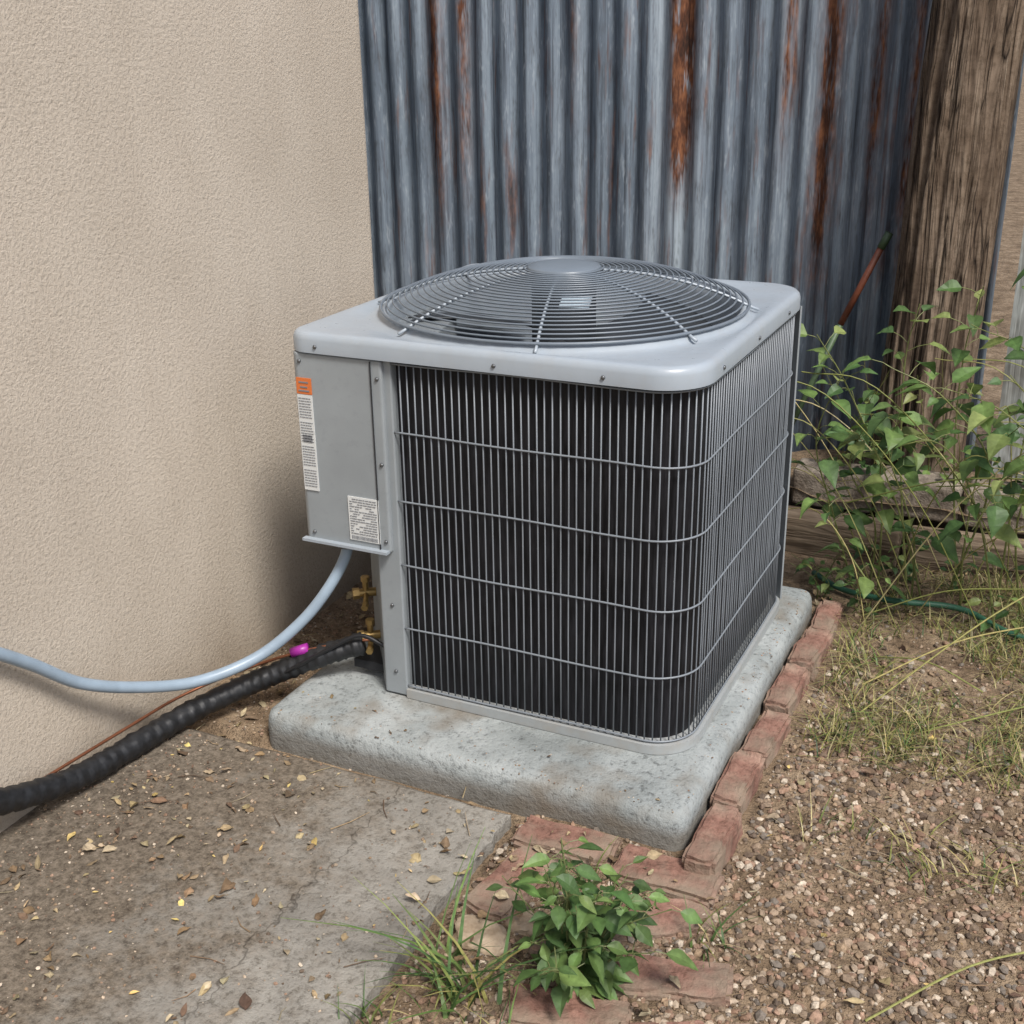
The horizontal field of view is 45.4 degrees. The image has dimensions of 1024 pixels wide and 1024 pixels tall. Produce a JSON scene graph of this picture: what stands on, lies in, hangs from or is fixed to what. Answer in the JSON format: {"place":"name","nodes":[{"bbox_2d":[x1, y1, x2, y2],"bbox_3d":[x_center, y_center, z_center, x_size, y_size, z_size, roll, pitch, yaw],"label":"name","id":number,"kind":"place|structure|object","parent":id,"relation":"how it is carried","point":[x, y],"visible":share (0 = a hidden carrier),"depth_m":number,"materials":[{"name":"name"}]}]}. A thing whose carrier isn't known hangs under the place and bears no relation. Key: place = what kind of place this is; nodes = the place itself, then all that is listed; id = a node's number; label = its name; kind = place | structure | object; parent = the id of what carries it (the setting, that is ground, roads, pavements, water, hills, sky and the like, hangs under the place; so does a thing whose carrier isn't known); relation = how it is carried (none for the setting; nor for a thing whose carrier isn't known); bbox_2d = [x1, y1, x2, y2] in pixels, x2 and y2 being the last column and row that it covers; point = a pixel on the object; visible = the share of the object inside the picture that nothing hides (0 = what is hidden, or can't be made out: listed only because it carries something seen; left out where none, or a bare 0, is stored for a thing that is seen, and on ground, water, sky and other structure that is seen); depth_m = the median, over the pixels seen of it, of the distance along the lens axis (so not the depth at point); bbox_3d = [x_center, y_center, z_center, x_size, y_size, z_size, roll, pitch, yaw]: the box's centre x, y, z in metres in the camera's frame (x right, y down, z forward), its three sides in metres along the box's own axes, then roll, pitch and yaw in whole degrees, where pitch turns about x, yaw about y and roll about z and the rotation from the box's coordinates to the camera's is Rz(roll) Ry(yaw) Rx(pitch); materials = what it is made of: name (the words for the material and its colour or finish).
{"place":"outdoors","nodes":[
{"label":"outdoors","id":0,"kind":"place"},
{"bbox_2d":[366,815,733,1023],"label":"loose gravel","id":1,"kind":"structure","parent":0,"point":[679,943],"depth_m":2.02,"materials":[{"name":"brown gravel"}]},
{"bbox_2d":[187,68,1023,1023],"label":"ground","id":2,"kind":"structure","parent":0,"point":[1009,256],"depth_m":2.40,"materials":[{"name":"brown gravel"}]},
{"bbox_2d":[0,0,374,832],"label":"stucco house","id":3,"kind":"structure","parent":2,"relation":"on","point":[184,228],"depth_m":2.56,"materials":[{"name":"beige paint"}]},
{"bbox_2d":[0,591,498,1023],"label":"grit","id":4,"kind":"object","parent":2,"relation":"on","point":[177,892],"visible":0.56,"depth_m":2.33,"materials":[{"name":"gravel"}]},
{"bbox_2d":[0,728,510,1023],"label":"concrete walkway","id":5,"kind":"structure","parent":2,"relation":"on","point":[73,1002],"depth_m":2.19,"materials":[{"name":"grey concrete"}]},
{"bbox_2d":[0,632,366,815],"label":"insulated suction line","id":6,"kind":"object","parent":5,"relation":"on","point":[97,766],"visible":0.96,"depth_m":2.62,"materials":[{"name":"black rubber"}]},
{"bbox_2d":[44,639,369,776],"bbox_3d":[-0.808,0.448,2.466,1.156,0.101,0.223,-19,28,-38],"label":"copper liquid line","id":7,"kind":"object","parent":6,"relation":"on","point":[141,719],"visible":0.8,"depth_m":2.62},
{"bbox_2d":[290,643,309,656],"bbox_3d":[-0.476,0.310,2.748,0.045,0.035,0.024,0,22,2],"label":"purple cap","id":8,"kind":"object","parent":6,"relation":"attached to","point":[301,649],"visible":1,"depth_m":2.74,"materials":[{"name":"purple plastic"}]},
{"bbox_2d":[280,828,615,1023],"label":"grass clump","id":9,"kind":"object","parent":2,"relation":"on","point":[451,992],"visible":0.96,"depth_m":1.95,"materials":[{"name":"green plant"}]},
{"bbox_2d":[453,915,506,955],"bbox_3d":[-0.051,0.718,2.078,0.104,0.022,0.078,9,24,24],"label":"flat stone","id":10,"kind":"object","parent":2,"relation":"on","point":[494,935],"visible":0.77,"depth_m":2.06,"materials":[{"name":"beige stone"}]},
{"bbox_2d":[463,844,558,922],"bbox_3d":[0.003,0.686,2.210,0.101,0.066,0.202,13,25,31],"label":"paving brick","id":11,"kind":"object","parent":2,"relation":"on","point":[481,896],"visible":0.39,"depth_m":2.18,"materials":[{"name":"brick"}]},
{"bbox_2d":[0,563,1023,1023],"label":"leaf litter","id":12,"kind":"object","parent":2,"relation":"on","point":[244,997],"visible":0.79,"depth_m":2.26,"materials":[{"name":"brown plant"}]},
{"bbox_2d":[0,587,1023,1019],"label":"twigs","id":13,"kind":"object","parent":2,"relation":"on","point":[548,849],"visible":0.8,"depth_m":2.23,"materials":[{"name":"brown wood"}]},
{"bbox_2d":[505,909,534,936],"bbox_3d":[0.024,0.707,2.107,0.073,0.019,0.061,9,24,24],"label":"flat stone","id":14,"kind":"object","parent":2,"relation":"on","point":[522,925],"visible":0.54,"depth_m":2.09,"materials":[{"name":"brown stone"}]},
{"bbox_2d":[268,586,811,851],"bbox_3d":[0.123,0.370,2.930,0.957,0.121,1.097,9,24,24],"label":"concrete equipment pad","id":15,"kind":"object","parent":2,"relation":"on","point":[345,742],"visible":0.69,"depth_m":2.51,"materials":[{"name":"grey concrete"}]},
{"bbox_2d":[278,591,805,812],"bbox_3d":[0.126,0.319,2.896,0.921,0.004,1.057,9,24,24],"label":"pad grit","id":16,"kind":"object","parent":15,"relation":"on","point":[589,763],"visible":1,"depth_m":2.54,"materials":[{"name":"stone"}]},
{"bbox_2d":[293,255,801,754],"bbox_3d":[0.118,-0.117,2.780,0.878,0.894,0.852,9,24,24],"label":"air conditioner condenser unit","id":17,"kind":"object","parent":15,"relation":"on","point":[549,493],"visible":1,"depth_m":2.47,"materials":[{"name":"paint"}]},
{"bbox_2d":[0,547,352,692],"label":"electrical conduit whip","id":18,"kind":"object","parent":17,"relation":"attached to","point":[275,644],"visible":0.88,"depth_m":2.61,"materials":[{"name":"plastic"}]},
{"bbox_2d":[280,633,382,675],"bbox_3d":[-0.435,0.338,2.734,0.324,0.149,0.022,1,22,5],"label":"control wire","id":19,"kind":"object","parent":17,"relation":"attached to","point":[336,645],"visible":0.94,"depth_m":2.71,"materials":[{"name":"black plastic"}]},
{"bbox_2d":[322,835,762,1023],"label":"grass clump","id":20,"kind":"object","parent":2,"relation":"on","point":[363,1014],"visible":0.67,"depth_m":2.01,"materials":[{"name":"green plant"}]},
{"bbox_2d":[524,902,605,955],"bbox_3d":[0.114,0.744,2.085,0.201,0.066,0.097,-18,27,-37],"label":"paving brick","id":21,"kind":"object","parent":2,"relation":"on","point":[531,951],"visible":0.05,"depth_m":2.05,"materials":[{"name":"red brick"}]},
{"bbox_2d":[502,981,631,1023],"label":"paving brick","id":22,"kind":"object","parent":2,"relation":"on","point":[529,1007],"visible":0.81,"depth_m":1.91,"materials":[{"name":"red brick"}]},
{"bbox_2d":[511,814,622,868],"bbox_3d":[0.104,0.642,2.324,0.207,0.069,0.101,9,24,24],"label":"paving brick","id":23,"kind":"object","parent":2,"relation":"on","point":[539,829],"visible":0.54,"depth_m":2.31,"materials":[{"name":"red brick"}]},
{"bbox_2d":[486,836,702,1016],"bbox_3d":[0.115,0.660,1.941,0.313,0.258,0.265,-9,23,-19],"label":"broadleaf weed","id":24,"kind":"object","parent":2,"relation":"on","point":[582,919],"visible":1,"depth_m":1.91,"materials":[{"name":"green plant"}]},
{"bbox_2d":[609,901,712,942],"bbox_3d":[0.248,0.724,2.122,0.203,0.068,0.099,-3,22,-5],"label":"paving brick","id":25,"kind":"object","parent":2,"relation":"on","point":[667,922],"visible":0.34,"depth_m":2.11,"materials":[{"name":"red brick"}]},
{"bbox_2d":[612,845,727,907],"bbox_3d":[0.282,0.675,2.222,0.204,0.068,0.096,11,24,27],"label":"paving brick","id":26,"kind":"object","parent":2,"relation":"on","point":[689,886],"visible":0.52,"depth_m":2.19,"materials":[{"name":"red brick"}]},
{"bbox_2d":[614,956,735,1009],"bbox_3d":[0.258,0.772,1.982,0.202,0.068,0.096,3,22,10],"label":"paving brick","id":27,"kind":"object","parent":2,"relation":"on","point":[714,983],"visible":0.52,"depth_m":1.96,"materials":[{"name":"red brick"}]},
{"bbox_2d":[627,1019,724,1023],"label":"paving brick","id":28,"kind":"object","parent":2,"relation":"on","point":[640,1021],"visible":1,"depth_m":1.89,"materials":[{"name":"red brick"}]},
{"bbox_2d":[358,0,1023,460],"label":"corrugated metal fence","id":29,"kind":"object","parent":2,"relation":"on","point":[756,140],"visible":0.26,"depth_m":3.90,"materials":[{"name":"grey metal"}]},
{"bbox_2d":[682,804,745,877],"bbox_3d":[0.375,0.634,2.282,0.070,0.097,0.200,9,24,24],"label":"paving brick","id":30,"kind":"object","parent":2,"relation":"on","point":[710,848],"visible":0.8,"depth_m":2.25,"materials":[{"name":"red brick"}]},
{"bbox_2d":[708,750,763,812],"bbox_3d":[0.452,0.564,2.460,0.070,0.099,0.199,9,24,24],"label":"paving brick","id":31,"kind":"object","parent":2,"relation":"on","point":[739,782],"visible":0.61,"depth_m":2.43,"materials":[{"name":"red brick"}]},
{"bbox_2d":[740,709,794,767],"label":"paving brick","id":32,"kind":"object","parent":2,"relation":"on","point":[770,731],"visible":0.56,"depth_m":2.61,"materials":[{"name":"red brick"}]},
{"bbox_2d":[762,663,809,714],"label":"paving brick","id":33,"kind":"object","parent":2,"relation":"on","point":[788,687],"visible":0.6,"depth_m":2.77,"materials":[{"name":"brick"}]},
{"bbox_2d":[787,627,831,681],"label":"paving brick","id":34,"kind":"object","parent":2,"relation":"on","point":[808,651],"visible":0.63,"depth_m":2.93,"materials":[{"name":"red brick"}]},
{"bbox_2d":[808,598,843,640],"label":"paving brick","id":35,"kind":"object","parent":2,"relation":"on","point":[827,615],"visible":0.52,"depth_m":3.12,"materials":[{"name":"red brick"}]},
{"bbox_2d":[760,559,1023,905],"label":"dry grass","id":36,"kind":"structure","parent":2,"relation":"on","point":[998,730],"depth_m":2.68,"materials":[{"name":"green plant"}]},
{"bbox_2d":[785,449,1023,582],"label":"raised planter bed","id":37,"kind":"object","parent":2,"relation":"on","point":[805,536],"visible":0.4,"depth_m":3.51,"materials":[{"name":"wood"}]},
{"bbox_2d":[794,231,892,424],"bbox_3d":[0.964,-0.487,3.721,0.306,0.733,0.024,6,23,17],"label":"leaning garden tool","id":38,"kind":"object","parent":37,"relation":"on","point":[884,241],"visible":0.78,"depth_m":3.65,"materials":[{"name":"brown wood"}]},
{"bbox_2d":[815,355,1023,488],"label":"planter weeds","id":39,"kind":"object","parent":37,"relation":"on","point":[870,395],"visible":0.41,"depth_m":3.51,"materials":[{"name":"green plant"}]},
{"bbox_2d":[788,269,1023,641],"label":"tall weeds","id":40,"kind":"object","parent":2,"relation":"on","point":[1000,512],"visible":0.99,"depth_m":3.03,"materials":[{"name":"green plant"}]},
{"bbox_2d":[791,532,1023,640],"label":"ground weeds","id":41,"kind":"object","parent":2,"relation":"on","point":[973,601],"visible":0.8,"depth_m":3.27,"materials":[{"name":"green plant"}]},
{"bbox_2d":[811,570,1023,639],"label":"garden hose","id":42,"kind":"object","parent":2,"relation":"on","point":[920,603],"visible":0.8,"depth_m":3.17,"materials":[{"name":"green rubber"}]},
{"bbox_2d":[846,478,1023,1021],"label":"dead stalks","id":43,"kind":"object","parent":2,"relation":"on","point":[963,968],"visible":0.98,"depth_m":2.72,"materials":[{"name":"dry grass"},{"name":"plant stems"}]},
{"bbox_2d":[865,0,1023,534],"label":"wooden post","id":44,"kind":"object","parent":2,"relation":"on","point":[968,85],"visible":0.68,"depth_m":3.35,"materials":[{"name":"brown wood"}]},
{"bbox_2d":[992,229,1023,480],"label":"board fence","id":45,"kind":"object","parent":2,"relation":"on","point":[1012,393],"depth_m":3.70,"materials":[{"name":"wood"}]},
{"bbox_2d":[651,609,1023,1023],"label":"gravel","id":46,"kind":"structure","parent":0,"point":[898,949],"depth_m":2.19,"materials":[{"name":"brown gravel"}]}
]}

